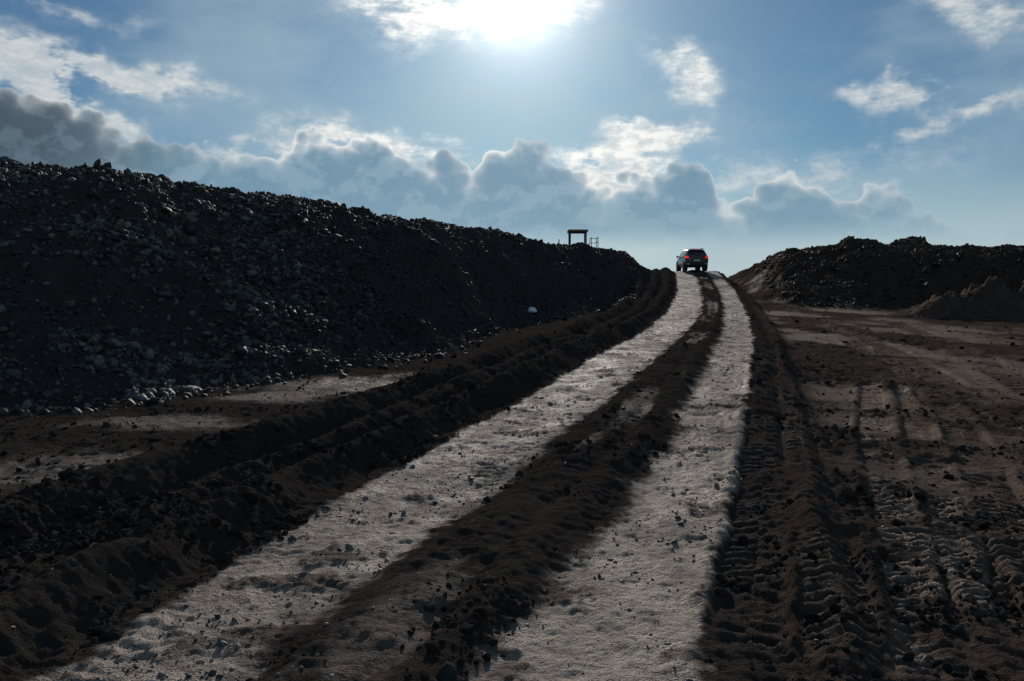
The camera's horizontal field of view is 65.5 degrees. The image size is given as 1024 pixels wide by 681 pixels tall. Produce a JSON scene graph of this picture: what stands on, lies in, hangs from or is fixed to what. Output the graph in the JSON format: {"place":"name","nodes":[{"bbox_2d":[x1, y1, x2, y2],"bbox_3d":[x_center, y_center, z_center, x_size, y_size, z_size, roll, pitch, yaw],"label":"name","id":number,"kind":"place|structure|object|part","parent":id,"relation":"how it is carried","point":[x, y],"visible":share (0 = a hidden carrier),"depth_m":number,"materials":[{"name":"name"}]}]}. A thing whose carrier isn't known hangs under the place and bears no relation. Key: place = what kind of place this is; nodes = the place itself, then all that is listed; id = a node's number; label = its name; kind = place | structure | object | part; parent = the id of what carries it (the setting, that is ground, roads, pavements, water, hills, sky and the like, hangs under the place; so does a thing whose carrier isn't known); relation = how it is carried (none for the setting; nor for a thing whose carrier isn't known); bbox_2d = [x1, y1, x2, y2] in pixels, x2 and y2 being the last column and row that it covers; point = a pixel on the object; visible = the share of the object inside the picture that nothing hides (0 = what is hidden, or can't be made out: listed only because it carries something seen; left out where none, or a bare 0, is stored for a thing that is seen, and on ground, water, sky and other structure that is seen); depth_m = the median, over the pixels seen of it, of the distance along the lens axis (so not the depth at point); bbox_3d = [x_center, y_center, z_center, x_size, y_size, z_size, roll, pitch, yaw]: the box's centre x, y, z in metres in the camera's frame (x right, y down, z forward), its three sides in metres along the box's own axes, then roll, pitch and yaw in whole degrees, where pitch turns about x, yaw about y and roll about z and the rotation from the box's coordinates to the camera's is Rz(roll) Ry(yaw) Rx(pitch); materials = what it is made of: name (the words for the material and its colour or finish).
{"place":"outdoors","nodes":[
{"label":"outdoors","id":0,"kind":"place"},
{"bbox_2d":[0,159,1023,680],"bbox_3d":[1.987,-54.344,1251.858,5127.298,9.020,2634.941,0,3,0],"label":"ground","id":1,"kind":"structure","parent":0,"point":[524,541],"depth_m":7.31,"materials":[{"name":"brown soil"}]},
{"bbox_2d":[0,156,638,417],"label":"stone heap","id":2,"kind":"object","parent":1,"relation":"on","point":[162,367],"visible":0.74,"depth_m":17.09,"materials":[{"name":"black stone"}]},
{"bbox_2d":[0,165,1023,680],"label":"mud clods","id":3,"kind":"object","parent":1,"relation":"on","point":[448,671],"visible":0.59,"depth_m":5.46,"materials":[{"name":"brown soil"}]},
{"bbox_2d":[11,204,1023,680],"bbox_3d":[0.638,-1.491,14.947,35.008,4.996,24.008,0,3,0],"label":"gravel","id":4,"kind":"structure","parent":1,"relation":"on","point":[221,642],"depth_m":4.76,"materials":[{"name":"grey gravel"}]},
{"bbox_2d":[528,307,536,311],"bbox_3d":[0.750,-1.140,29.369,0.353,0.204,0.291,0,3,0],"label":"stone","id":5,"kind":"object","parent":1,"relation":"on","point":[531,309],"visible":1,"depth_m":29.29,"materials":[{"name":"grey stone"}]},
{"bbox_2d":[676,248,707,270],"bbox_3d":[12.865,-5.766,57.049,1.950,1.615,4.134,0,4,2],"label":"car","id":6,"kind":"object","parent":1,"relation":"on","point":[696,259],"visible":0.99,"depth_m":55.21,"materials":[{"name":"paint"}]},
{"bbox_3d":[12.801,-6.048,55.205,1.214,0.441,0.271,0,4,2],"label":"rear window","id":7,"kind":"part","parent":6,"relation":"part of","materials":[{"name":"black glass"}]},
{"bbox_2d":[755,235,1023,307],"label":"rubble","id":8,"kind":"object","parent":1,"relation":"on","point":[959,255],"visible":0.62,"depth_m":38.62,"materials":[{"name":"stone"}]},
{"bbox_2d":[0,0,1023,276],"label":"sky","id":9,"kind":"structure","parent":0,"point":[741,132],"materials":[{"name":"blue"}]},
{"bbox_3d":[4.793,-6.182,60.788,2.600,0.500,1.300,0,3,0],"label":"hull","id":10,"kind":"object","parent":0,"visible":0},
{"bbox_3d":[5.593,-7.354,60.136,0.100,1.900,0.100,0,3,0],"label":"canopy post","id":11,"kind":"object","parent":10,"relation":"on","visible":0},
{"bbox_2d":[568,231,587,233],"bbox_3d":[4.993,-8.230,60.698,1.400,0.050,1.400,0,3,0],"label":"canopy edge","id":12,"kind":"object","parent":11,"relation":"attached to","point":[577,232],"visible":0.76,"depth_m":60.41,"materials":[{"name":"metal"}]},
{"bbox_2d":[567,229,587,232],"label":"canopy roof","id":13,"kind":"structure","parent":12,"relation":"on","point":[577,230],"depth_m":59.95,"materials":[{"name":"black paint"}]}
]}

